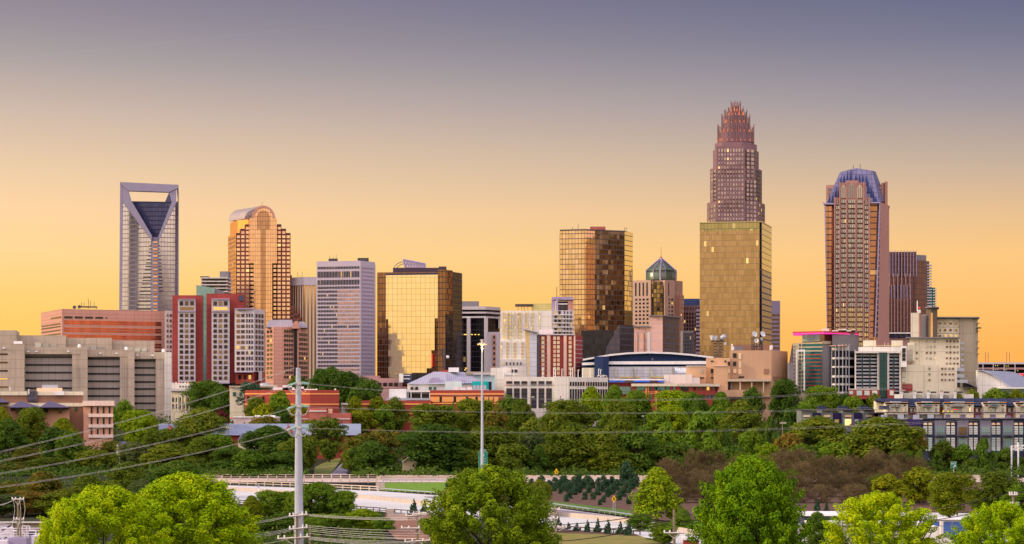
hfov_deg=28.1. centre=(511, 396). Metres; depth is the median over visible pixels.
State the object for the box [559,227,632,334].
faceted amber tower
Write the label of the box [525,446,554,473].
leafy tree
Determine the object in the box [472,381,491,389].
teal roof box
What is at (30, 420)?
leafy tree
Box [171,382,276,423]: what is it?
classical courthouse
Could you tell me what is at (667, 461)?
bare shrub
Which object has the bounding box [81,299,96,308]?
aerial frame
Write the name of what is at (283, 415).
leafy tree
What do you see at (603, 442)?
leafy tree
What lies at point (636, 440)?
leafy tree
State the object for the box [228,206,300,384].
arched copper tower
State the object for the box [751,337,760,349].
dish frame
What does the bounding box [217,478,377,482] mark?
railing
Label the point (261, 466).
leafy tree
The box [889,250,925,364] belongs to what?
plum finned tower
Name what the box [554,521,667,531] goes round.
black cable
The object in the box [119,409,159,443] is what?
leafy tree
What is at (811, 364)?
magenta roof office
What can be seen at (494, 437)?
leafy tree
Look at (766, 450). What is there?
leafy tree
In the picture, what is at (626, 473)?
young conifer
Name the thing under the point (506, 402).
leafy tree
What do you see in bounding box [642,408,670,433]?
leafy tree
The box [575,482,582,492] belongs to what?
clipped shrub
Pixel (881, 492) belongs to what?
leafy tree
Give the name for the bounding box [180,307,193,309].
band window
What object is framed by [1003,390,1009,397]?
leafy tree
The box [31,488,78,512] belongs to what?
leafy tree
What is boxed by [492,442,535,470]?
leafy tree
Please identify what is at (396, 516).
retaining wall
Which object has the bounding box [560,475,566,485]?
clipped shrub
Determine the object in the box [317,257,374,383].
lavender grid tower
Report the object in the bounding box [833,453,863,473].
bare shrub
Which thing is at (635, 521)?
leafy tree
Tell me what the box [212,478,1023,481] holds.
road
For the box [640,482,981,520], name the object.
mulch slope
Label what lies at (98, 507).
maple tree
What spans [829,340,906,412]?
office building
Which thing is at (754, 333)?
satellite dish
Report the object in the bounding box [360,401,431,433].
striped brick wing
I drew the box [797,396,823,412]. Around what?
leafy tree
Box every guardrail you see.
[238,500,386,511]
[379,488,443,493]
[394,509,640,534]
[550,503,631,515]
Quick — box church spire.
[788,344,792,394]
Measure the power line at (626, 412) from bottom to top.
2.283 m
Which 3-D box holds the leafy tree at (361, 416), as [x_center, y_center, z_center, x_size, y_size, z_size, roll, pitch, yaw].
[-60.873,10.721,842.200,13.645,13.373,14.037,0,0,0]
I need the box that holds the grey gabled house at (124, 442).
[116,441,126,464]
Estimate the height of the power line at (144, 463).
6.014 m
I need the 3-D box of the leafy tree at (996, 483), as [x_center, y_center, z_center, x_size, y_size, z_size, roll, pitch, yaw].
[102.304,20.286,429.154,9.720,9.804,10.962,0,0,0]
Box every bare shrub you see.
[655,457,679,466]
[658,462,687,475]
[666,467,691,489]
[670,472,690,496]
[672,482,693,501]
[681,483,710,501]
[683,448,707,474]
[683,463,708,485]
[683,468,712,491]
[686,473,715,496]
[692,448,733,475]
[706,462,727,485]
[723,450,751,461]
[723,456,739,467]
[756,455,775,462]
[770,447,801,473]
[773,461,792,474]
[780,468,804,486]
[784,447,817,480]
[785,461,818,486]
[788,472,813,493]
[790,486,813,502]
[802,466,836,491]
[807,483,838,502]
[810,454,843,483]
[813,455,846,477]
[813,475,843,496]
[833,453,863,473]
[833,469,856,491]
[833,473,872,495]
[835,483,870,501]
[838,462,868,484]
[853,454,883,481]
[857,471,877,491]
[859,473,884,493]
[862,446,885,474]
[874,458,907,477]
[879,465,904,482]
[883,451,913,470]
[901,456,933,473]
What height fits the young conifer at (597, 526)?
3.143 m
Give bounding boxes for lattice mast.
[710,334,726,357]
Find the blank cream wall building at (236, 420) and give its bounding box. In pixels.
[232,415,280,423]
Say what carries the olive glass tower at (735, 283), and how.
on the ground at (30, 517)
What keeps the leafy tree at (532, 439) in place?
on the ground at (30, 517)
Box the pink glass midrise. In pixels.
[633,315,679,352]
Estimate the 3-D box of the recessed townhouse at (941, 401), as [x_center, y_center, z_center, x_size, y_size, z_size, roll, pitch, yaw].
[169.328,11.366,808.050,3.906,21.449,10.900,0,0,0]
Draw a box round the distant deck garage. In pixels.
[978,362,1023,375]
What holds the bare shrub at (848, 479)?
on the mulch slope
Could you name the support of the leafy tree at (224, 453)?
on the ground at (30, 517)
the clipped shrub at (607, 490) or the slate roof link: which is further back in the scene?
the slate roof link
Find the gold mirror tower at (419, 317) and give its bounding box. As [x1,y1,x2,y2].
[377,259,461,388]
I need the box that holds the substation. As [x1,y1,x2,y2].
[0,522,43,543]
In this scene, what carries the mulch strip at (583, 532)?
on the dry lawn at (618, 539)
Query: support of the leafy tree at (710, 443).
on the ground at (30, 517)
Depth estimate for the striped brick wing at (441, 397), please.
880.00 m
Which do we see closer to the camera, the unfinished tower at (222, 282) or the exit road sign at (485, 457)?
the exit road sign at (485, 457)
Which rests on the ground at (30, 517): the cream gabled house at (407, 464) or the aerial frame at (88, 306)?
the cream gabled house at (407, 464)
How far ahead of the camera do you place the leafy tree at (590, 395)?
887.16 m
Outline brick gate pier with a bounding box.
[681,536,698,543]
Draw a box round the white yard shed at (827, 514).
[797,511,921,543]
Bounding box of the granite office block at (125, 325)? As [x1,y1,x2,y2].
[41,309,164,351]
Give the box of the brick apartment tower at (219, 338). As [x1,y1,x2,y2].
[165,294,264,408]
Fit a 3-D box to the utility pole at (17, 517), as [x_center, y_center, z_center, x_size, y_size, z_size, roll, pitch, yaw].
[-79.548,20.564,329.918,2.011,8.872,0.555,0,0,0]
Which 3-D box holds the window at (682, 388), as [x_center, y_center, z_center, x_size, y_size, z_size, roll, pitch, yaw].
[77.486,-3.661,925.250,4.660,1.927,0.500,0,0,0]
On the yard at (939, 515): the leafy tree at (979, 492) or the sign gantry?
the leafy tree at (979, 492)
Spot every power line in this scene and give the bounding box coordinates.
[0,387,285,461]
[0,391,271,460]
[0,431,284,486]
[0,431,286,487]
[3,368,292,450]
[3,409,285,472]
[3,411,280,473]
[8,370,288,450]
[308,533,426,538]
[309,417,1018,432]
[311,514,415,517]
[313,375,1019,400]
[317,402,1014,413]
[319,373,1021,398]
[325,415,1022,431]
[331,400,1018,412]
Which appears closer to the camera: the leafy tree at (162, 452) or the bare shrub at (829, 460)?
the bare shrub at (829, 460)
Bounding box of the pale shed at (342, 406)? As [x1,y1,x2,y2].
[341,403,347,412]
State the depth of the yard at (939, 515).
427.89 m
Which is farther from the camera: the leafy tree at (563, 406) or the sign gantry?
the leafy tree at (563, 406)
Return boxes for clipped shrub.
[552,477,557,483]
[552,484,556,490]
[556,479,562,487]
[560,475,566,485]
[563,494,569,501]
[565,482,571,491]
[566,490,572,498]
[570,476,578,486]
[571,485,578,494]
[575,474,581,481]
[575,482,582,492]
[580,478,586,488]
[581,492,587,499]
[584,475,590,483]
[585,484,591,492]
[589,479,595,487]
[589,492,595,498]
[594,486,600,494]
[595,478,602,486]
[599,481,606,491]
[600,475,606,481]
[604,487,610,496]
[605,479,610,486]
[608,484,616,494]
[612,478,620,490]
[615,491,621,499]
[619,478,624,485]
[619,486,626,496]
[623,480,632,492]
[625,496,631,503]
[629,478,635,488]
[633,476,639,486]
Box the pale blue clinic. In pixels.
[466,372,494,389]
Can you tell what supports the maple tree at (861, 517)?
on the ground at (30, 517)
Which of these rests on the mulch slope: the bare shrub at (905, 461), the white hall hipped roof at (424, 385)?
the bare shrub at (905, 461)
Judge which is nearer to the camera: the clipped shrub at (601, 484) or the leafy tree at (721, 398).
the clipped shrub at (601, 484)
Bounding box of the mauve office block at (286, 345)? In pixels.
[265,320,307,386]
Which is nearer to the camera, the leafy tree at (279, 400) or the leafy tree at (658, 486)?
the leafy tree at (658, 486)
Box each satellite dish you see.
[752,331,756,349]
[760,331,764,349]
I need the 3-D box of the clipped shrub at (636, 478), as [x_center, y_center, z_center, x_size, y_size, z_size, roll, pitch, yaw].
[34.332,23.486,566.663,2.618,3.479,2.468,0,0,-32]
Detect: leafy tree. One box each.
[0,406,11,450]
[0,417,32,456]
[0,446,43,465]
[0,465,39,475]
[0,480,26,493]
[0,494,23,516]
[9,490,49,515]
[14,471,68,512]
[16,406,49,448]
[24,457,77,471]
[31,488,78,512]
[38,417,81,453]
[38,426,68,457]
[53,430,89,463]
[70,474,104,492]
[72,449,121,469]
[100,440,121,461]
[101,481,120,486]
[105,461,148,488]
[113,398,134,435]
[113,406,117,427]
[115,441,150,463]
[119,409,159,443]
[125,479,151,496]
[126,475,159,488]
[136,428,177,447]
[137,443,199,468]
[150,460,200,478]
[171,423,195,453]
[173,407,227,445]
[181,379,221,417]
[183,436,218,464]
[195,463,224,471]
[201,460,239,475]
[202,433,237,462]
[206,386,229,419]
[210,447,243,462]
[215,409,230,423]
[230,449,269,476]
[235,381,262,409]
[237,424,293,462]
[240,495,264,520]
[242,395,264,416]
[248,416,274,423]
[250,403,275,416]
[250,462,276,475]
[250,517,270,532]
[254,489,289,517]
[261,513,304,534]
[262,451,303,475]
[268,390,290,423]
[270,418,282,423]
[271,406,290,423]
[277,437,310,472]
[278,491,311,518]
[287,375,310,388]
[288,403,308,423]
[302,432,319,468]
[303,481,339,514]
[303,517,325,533]
[306,366,340,402]
[306,416,349,461]
[307,418,319,423]
[308,513,353,532]
[325,490,357,514]
[330,371,367,408]
[340,433,383,453]
[340,448,356,475]
[343,396,362,412]
[345,508,380,530]
[346,383,373,400]
[347,440,399,476]
[352,407,378,433]
[363,377,382,400]
[369,395,384,425]
[371,405,394,434]
[371,427,404,465]
[371,517,395,532]
[382,397,409,431]
[393,422,469,471]
[407,403,467,433]
[416,462,437,474]
[437,446,478,474]
[453,464,471,473]
[455,398,505,434]
[460,425,519,465]
[460,446,497,468]
[483,405,509,433]
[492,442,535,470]
[496,394,516,428]
[504,398,536,432]
[516,416,547,443]
[519,429,545,455]
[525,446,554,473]
[530,479,552,504]
[531,490,547,511]
[534,422,598,470]
[539,407,566,444]
[541,456,554,474]
[542,399,598,428]
[561,451,593,473]
[571,427,624,474]
[578,386,603,426]
[586,446,638,472]
[597,384,622,425]
[601,398,635,426]
[604,410,633,459]
[617,389,652,428]
[617,426,664,471]
[623,513,653,530]
[628,466,684,522]
[633,445,665,466]
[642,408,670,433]
[645,522,678,543]
[651,390,688,426]
[652,422,680,457]
[655,405,688,435]
[657,440,698,467]
[669,508,693,529]
[677,391,696,417]
[686,395,709,430]
[693,437,721,470]
[707,404,727,435]
[709,391,732,411]
[715,399,775,443]
[720,444,746,462]
[738,428,762,454]
[741,386,765,421]
[758,442,781,462]
[767,378,802,432]
[774,433,804,459]
[780,405,798,433]
[785,415,851,459]
[786,443,822,469]
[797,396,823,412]
[803,385,843,412]
[804,511,829,543]
[812,438,835,464]
[818,442,852,466]
[837,393,852,405]
[842,395,863,412]
[843,415,927,464]
[863,393,880,408]
[871,473,907,503]
[871,490,888,510]
[888,446,913,466]
[899,466,935,503]
[905,428,928,457]
[927,471,980,516]
[928,439,958,470]
[946,466,967,472]
[949,443,973,466]
[961,457,983,474]
[966,389,979,397]
[966,488,990,512]
[978,470,1023,505]
[982,387,1004,397]
[994,447,1015,470]
[997,483,1023,510]
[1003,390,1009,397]
[1008,389,1023,397]
[1012,456,1023,475]
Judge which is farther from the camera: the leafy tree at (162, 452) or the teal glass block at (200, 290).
the teal glass block at (200, 290)
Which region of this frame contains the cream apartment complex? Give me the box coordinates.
[901,301,980,393]
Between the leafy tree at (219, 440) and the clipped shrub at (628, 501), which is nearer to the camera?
the clipped shrub at (628, 501)
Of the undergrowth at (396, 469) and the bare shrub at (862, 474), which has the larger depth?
the undergrowth at (396, 469)
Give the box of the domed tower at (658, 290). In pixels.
[633,257,683,352]
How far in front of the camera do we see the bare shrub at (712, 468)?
564.84 m
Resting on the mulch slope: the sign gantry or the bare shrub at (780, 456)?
the bare shrub at (780, 456)
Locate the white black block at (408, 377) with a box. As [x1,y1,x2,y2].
[399,373,429,381]
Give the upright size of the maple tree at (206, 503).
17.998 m
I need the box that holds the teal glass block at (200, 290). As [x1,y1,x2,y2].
[196,285,223,294]
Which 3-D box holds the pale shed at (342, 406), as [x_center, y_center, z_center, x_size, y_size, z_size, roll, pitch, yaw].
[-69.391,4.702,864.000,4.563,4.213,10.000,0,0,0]
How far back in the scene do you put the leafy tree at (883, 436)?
648.25 m
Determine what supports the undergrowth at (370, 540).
on the ground at (30, 517)
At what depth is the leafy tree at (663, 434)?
647.27 m
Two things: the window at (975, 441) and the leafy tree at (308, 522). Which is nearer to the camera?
the leafy tree at (308, 522)
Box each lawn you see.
[382,482,446,492]
[548,532,660,543]
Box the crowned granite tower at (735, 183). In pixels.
[707,100,764,222]
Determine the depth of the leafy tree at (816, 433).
684.93 m
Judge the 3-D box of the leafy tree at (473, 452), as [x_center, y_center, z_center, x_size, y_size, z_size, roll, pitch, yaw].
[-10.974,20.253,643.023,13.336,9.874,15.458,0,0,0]
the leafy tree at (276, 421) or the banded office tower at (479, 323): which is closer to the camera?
the leafy tree at (276, 421)
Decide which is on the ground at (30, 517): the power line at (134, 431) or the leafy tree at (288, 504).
the leafy tree at (288, 504)
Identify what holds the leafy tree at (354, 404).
on the ground at (30, 517)
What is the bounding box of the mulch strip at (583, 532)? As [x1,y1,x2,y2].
[557,530,638,535]
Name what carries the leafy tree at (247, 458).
on the ground at (30, 517)
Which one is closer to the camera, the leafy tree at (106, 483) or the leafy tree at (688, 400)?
the leafy tree at (106, 483)
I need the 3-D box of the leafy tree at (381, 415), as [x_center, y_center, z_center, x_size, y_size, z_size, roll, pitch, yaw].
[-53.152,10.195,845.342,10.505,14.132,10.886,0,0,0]
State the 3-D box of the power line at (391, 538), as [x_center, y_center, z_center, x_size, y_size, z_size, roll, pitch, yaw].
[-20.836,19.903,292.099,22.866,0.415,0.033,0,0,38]
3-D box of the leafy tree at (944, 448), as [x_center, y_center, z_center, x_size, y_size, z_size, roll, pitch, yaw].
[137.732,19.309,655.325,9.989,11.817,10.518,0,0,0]
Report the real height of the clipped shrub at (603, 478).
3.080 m
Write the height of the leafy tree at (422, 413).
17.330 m
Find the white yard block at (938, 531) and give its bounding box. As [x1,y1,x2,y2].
[914,521,942,542]
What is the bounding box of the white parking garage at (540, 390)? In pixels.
[491,368,607,426]
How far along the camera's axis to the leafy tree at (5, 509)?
423.36 m
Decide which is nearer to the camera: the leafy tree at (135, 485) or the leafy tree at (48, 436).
the leafy tree at (135, 485)
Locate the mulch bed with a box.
[446,482,665,520]
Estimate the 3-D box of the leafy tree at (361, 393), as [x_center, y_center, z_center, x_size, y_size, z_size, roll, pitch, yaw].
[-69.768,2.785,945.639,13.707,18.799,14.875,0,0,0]
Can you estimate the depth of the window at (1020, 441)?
719.51 m
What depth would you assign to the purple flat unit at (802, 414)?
736.99 m
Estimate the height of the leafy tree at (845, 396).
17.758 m
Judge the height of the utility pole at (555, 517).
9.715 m
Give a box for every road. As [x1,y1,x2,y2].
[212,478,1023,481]
[331,464,347,473]
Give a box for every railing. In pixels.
[216,479,378,490]
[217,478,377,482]
[221,474,377,478]
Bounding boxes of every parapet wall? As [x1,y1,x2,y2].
[379,475,639,477]
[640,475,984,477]
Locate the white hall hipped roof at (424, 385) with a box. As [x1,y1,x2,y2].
[387,368,480,400]
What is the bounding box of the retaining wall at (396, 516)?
[387,513,407,519]
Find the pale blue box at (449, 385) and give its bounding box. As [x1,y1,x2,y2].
[445,381,461,389]
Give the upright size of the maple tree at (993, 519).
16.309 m
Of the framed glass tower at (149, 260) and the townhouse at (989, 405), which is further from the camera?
the framed glass tower at (149, 260)
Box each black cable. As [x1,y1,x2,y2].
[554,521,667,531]
[557,511,667,524]
[565,523,667,540]
[933,492,1008,508]
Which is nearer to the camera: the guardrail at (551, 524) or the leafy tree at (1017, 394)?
the guardrail at (551, 524)
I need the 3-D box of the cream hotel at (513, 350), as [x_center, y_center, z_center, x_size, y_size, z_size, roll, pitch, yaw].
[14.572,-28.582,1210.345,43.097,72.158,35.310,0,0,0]
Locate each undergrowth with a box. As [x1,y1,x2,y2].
[0,414,1023,476]
[0,469,181,514]
[242,510,384,543]
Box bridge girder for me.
[257,481,375,485]
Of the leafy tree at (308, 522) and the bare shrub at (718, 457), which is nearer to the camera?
the leafy tree at (308, 522)
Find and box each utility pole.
[12,497,23,535]
[401,510,432,543]
[547,506,566,543]
[664,509,683,543]
[1009,492,1018,505]
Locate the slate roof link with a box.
[874,398,884,411]
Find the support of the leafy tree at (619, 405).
on the ground at (30, 517)
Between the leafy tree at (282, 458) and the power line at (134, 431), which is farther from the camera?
the leafy tree at (282, 458)
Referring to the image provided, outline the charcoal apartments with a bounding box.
[868,412,1023,462]
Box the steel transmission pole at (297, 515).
[277,368,310,543]
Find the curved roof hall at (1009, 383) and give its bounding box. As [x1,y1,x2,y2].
[976,370,1023,397]
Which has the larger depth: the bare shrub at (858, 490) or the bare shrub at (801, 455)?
the bare shrub at (801, 455)
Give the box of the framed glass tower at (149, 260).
[119,182,178,310]
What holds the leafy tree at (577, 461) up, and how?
on the ground at (30, 517)
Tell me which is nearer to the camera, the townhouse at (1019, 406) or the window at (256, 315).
the townhouse at (1019, 406)
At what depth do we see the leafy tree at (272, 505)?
408.05 m
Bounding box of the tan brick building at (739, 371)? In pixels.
[686,345,787,420]
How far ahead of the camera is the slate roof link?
806.00 m
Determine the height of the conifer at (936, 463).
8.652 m
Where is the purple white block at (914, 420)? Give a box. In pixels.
[851,414,941,446]
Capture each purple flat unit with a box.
[795,406,826,441]
[815,406,847,435]
[836,406,868,433]
[858,406,889,418]
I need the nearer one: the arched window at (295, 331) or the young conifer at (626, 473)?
the young conifer at (626, 473)
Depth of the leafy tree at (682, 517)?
376.87 m
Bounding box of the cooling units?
[453,385,485,389]
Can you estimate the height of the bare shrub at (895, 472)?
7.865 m
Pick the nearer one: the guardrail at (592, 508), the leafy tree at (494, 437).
the guardrail at (592, 508)
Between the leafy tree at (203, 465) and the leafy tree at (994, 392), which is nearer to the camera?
the leafy tree at (203, 465)
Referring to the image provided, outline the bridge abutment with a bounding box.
[376,483,384,489]
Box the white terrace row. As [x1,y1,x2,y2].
[894,390,973,397]
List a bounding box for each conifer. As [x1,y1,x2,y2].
[409,499,416,512]
[584,519,590,531]
[593,518,601,531]
[603,521,611,533]
[615,522,623,533]
[619,460,634,480]
[623,520,631,535]
[680,410,719,464]
[720,424,733,448]
[763,415,776,454]
[813,498,820,510]
[823,500,829,510]
[914,449,926,466]
[927,450,944,471]
[972,438,995,474]
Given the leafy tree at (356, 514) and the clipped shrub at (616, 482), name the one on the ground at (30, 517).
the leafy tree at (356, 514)
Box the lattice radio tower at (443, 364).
[440,346,448,369]
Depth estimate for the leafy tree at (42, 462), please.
658.23 m
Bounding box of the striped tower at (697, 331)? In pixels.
[696,309,699,354]
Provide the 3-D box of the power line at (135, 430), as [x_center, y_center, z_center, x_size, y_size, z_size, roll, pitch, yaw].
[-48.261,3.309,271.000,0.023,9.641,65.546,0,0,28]
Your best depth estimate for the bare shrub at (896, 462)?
565.57 m
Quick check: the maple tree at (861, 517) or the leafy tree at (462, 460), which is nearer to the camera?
the maple tree at (861, 517)
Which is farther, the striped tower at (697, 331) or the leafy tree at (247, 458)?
the striped tower at (697, 331)
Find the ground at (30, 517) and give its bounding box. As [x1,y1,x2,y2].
[0,409,1023,543]
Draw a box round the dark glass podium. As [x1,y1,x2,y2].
[580,325,634,367]
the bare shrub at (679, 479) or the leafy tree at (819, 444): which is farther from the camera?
the leafy tree at (819, 444)
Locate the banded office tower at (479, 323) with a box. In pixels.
[462,301,500,383]
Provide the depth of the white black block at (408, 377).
1090.00 m
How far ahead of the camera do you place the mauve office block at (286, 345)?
1254.00 m
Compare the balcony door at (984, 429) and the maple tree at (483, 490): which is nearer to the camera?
the maple tree at (483, 490)
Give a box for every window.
[167,314,263,378]
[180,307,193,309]
[213,307,227,309]
[237,227,299,321]
[294,329,296,375]
[318,286,358,374]
[501,311,571,364]
[681,387,688,390]
[708,149,764,221]
[841,184,845,197]
[841,200,867,345]
[845,419,850,424]
[848,183,854,197]
[857,185,862,197]
[928,438,931,450]
[951,438,954,446]
[969,438,972,449]
[974,438,977,448]
[992,438,994,450]
[996,438,999,450]
[1014,438,1017,450]
[1019,438,1022,450]
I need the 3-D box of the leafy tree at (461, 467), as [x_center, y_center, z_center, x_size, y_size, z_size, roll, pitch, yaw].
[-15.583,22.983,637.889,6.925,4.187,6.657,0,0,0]
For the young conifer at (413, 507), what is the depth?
439.26 m
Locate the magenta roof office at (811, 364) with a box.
[793,329,858,407]
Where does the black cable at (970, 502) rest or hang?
attached to the utility pole at (1013, 495)
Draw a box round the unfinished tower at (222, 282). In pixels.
[200,271,231,293]
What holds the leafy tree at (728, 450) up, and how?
on the ground at (30, 517)
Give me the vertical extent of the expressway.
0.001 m
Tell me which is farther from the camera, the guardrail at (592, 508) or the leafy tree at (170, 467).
the leafy tree at (170, 467)
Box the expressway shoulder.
[557,509,615,516]
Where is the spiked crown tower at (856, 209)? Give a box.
[823,165,889,346]
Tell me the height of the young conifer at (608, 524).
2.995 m
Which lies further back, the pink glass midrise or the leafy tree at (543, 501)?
the pink glass midrise
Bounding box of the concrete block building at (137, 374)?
[0,330,171,420]
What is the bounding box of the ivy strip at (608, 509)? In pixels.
[547,501,630,515]
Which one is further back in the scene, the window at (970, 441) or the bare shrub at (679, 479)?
the window at (970, 441)
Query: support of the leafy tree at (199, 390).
on the ground at (30, 517)
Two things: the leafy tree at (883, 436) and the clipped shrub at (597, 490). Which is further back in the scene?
the leafy tree at (883, 436)
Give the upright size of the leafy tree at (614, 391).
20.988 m
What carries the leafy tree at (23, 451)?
on the ground at (30, 517)
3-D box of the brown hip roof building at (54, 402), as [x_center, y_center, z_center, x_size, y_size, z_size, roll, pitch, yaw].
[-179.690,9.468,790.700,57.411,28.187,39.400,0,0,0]
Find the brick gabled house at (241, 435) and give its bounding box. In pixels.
[238,433,260,449]
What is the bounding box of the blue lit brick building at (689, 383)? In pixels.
[609,375,719,416]
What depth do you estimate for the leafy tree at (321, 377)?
1006.36 m
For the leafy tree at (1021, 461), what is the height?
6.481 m
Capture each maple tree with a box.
[34,503,88,543]
[36,484,175,543]
[111,471,264,543]
[418,463,563,543]
[685,453,813,543]
[819,491,949,543]
[945,499,1023,543]
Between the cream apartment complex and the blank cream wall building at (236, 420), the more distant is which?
the cream apartment complex
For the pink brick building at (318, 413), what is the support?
on the ground at (30, 517)
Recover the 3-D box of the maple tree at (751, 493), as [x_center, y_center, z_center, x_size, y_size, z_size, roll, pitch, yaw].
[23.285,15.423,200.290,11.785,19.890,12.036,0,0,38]
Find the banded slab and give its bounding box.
[772,301,779,350]
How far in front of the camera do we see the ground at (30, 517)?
540.66 m
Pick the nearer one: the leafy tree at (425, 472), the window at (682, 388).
the leafy tree at (425, 472)
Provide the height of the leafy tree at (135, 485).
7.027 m
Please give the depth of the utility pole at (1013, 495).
229.70 m
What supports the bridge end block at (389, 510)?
on the ground at (30, 517)
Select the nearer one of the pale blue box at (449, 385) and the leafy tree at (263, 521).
the leafy tree at (263, 521)
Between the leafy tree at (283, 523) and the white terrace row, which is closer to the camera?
the leafy tree at (283, 523)
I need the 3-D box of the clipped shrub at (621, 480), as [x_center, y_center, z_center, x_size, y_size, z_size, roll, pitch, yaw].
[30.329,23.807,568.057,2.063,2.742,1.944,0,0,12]
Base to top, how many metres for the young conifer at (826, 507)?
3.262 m
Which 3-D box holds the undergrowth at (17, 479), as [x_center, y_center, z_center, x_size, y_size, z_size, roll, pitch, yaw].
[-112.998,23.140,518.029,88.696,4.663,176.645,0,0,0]
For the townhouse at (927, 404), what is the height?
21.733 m
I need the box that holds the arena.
[582,352,712,390]
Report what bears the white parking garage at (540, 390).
on the ground at (30, 517)
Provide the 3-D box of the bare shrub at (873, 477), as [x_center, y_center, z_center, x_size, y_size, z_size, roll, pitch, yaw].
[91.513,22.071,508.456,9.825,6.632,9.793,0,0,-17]
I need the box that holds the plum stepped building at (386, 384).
[359,376,406,400]
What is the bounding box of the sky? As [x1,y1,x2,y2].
[0,0,1023,375]
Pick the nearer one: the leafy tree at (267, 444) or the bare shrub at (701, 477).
the bare shrub at (701, 477)
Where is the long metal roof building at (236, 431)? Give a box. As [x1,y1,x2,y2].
[159,424,364,458]
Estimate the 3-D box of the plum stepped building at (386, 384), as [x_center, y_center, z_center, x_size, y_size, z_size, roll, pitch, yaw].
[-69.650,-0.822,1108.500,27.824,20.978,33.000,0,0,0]
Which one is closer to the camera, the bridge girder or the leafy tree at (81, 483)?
the leafy tree at (81, 483)
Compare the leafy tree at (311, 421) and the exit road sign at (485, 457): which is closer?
the exit road sign at (485, 457)
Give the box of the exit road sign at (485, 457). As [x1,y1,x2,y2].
[479,449,486,469]
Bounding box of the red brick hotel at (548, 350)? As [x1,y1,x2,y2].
[523,328,581,376]
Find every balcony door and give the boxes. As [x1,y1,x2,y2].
[936,427,943,434]
[959,427,966,434]
[959,438,966,444]
[982,427,989,434]
[1004,427,1011,434]
[1004,438,1011,449]
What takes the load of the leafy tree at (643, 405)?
on the ground at (30, 517)
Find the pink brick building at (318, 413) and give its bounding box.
[294,408,351,423]
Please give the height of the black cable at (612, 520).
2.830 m
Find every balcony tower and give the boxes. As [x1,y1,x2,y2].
[926,261,931,306]
[929,288,936,306]
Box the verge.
[314,458,340,473]
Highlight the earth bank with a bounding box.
[385,514,430,539]
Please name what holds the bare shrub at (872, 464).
on the mulch slope
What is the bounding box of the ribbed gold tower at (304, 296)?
[291,272,316,387]
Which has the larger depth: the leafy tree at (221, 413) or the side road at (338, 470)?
the leafy tree at (221, 413)
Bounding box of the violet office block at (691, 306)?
[684,299,699,353]
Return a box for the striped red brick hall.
[245,385,338,416]
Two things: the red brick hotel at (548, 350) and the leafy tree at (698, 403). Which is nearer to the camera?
the leafy tree at (698, 403)
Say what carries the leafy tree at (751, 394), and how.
on the ground at (30, 517)
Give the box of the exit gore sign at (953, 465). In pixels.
[951,462,956,472]
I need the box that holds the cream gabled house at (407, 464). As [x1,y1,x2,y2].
[402,451,417,474]
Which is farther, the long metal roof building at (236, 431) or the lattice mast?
the lattice mast
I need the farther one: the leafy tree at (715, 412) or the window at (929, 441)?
the leafy tree at (715, 412)
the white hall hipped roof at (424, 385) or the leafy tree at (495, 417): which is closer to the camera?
the leafy tree at (495, 417)
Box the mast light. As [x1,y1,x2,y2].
[477,339,486,466]
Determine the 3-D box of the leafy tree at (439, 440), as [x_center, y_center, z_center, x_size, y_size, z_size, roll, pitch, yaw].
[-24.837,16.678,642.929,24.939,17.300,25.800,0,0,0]
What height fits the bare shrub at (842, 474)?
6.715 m
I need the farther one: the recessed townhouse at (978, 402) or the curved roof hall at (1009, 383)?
the curved roof hall at (1009, 383)
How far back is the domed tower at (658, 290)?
1655.55 m
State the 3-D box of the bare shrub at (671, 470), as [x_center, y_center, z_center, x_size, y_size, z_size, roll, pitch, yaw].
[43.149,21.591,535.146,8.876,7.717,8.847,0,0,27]
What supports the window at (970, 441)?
in the charcoal apartments
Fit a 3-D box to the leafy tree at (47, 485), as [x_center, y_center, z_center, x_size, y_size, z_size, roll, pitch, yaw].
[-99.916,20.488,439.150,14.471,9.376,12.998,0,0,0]
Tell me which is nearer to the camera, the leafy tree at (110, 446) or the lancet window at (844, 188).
the leafy tree at (110, 446)
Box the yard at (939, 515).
[798,513,1007,542]
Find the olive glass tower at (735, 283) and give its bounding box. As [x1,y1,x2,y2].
[700,221,771,357]
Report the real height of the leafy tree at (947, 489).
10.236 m
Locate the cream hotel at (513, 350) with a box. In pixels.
[500,297,573,376]
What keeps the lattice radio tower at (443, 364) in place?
on the white hall hipped roof at (424, 385)
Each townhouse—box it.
[883,398,907,414]
[908,398,916,414]
[915,398,939,414]
[940,398,943,413]
[942,398,973,417]
[974,398,982,417]
[981,398,1006,417]
[1006,398,1015,417]
[1013,398,1023,417]
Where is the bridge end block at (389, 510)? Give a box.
[386,509,393,512]
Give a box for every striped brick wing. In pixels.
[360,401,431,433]
[430,390,503,426]
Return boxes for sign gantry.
[1011,442,1023,476]
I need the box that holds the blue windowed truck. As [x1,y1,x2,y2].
[927,517,965,543]
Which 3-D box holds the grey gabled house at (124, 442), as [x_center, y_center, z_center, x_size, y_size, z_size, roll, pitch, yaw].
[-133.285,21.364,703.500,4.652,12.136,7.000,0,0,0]
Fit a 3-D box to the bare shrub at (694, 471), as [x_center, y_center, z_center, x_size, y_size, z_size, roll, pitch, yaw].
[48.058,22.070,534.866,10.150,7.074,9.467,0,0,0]
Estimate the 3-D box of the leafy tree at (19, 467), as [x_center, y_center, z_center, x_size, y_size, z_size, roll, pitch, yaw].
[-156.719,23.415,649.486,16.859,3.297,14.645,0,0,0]
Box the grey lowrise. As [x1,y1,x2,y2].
[681,331,692,353]
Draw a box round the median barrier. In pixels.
[227,487,698,533]
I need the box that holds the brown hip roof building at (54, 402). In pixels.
[0,385,113,450]

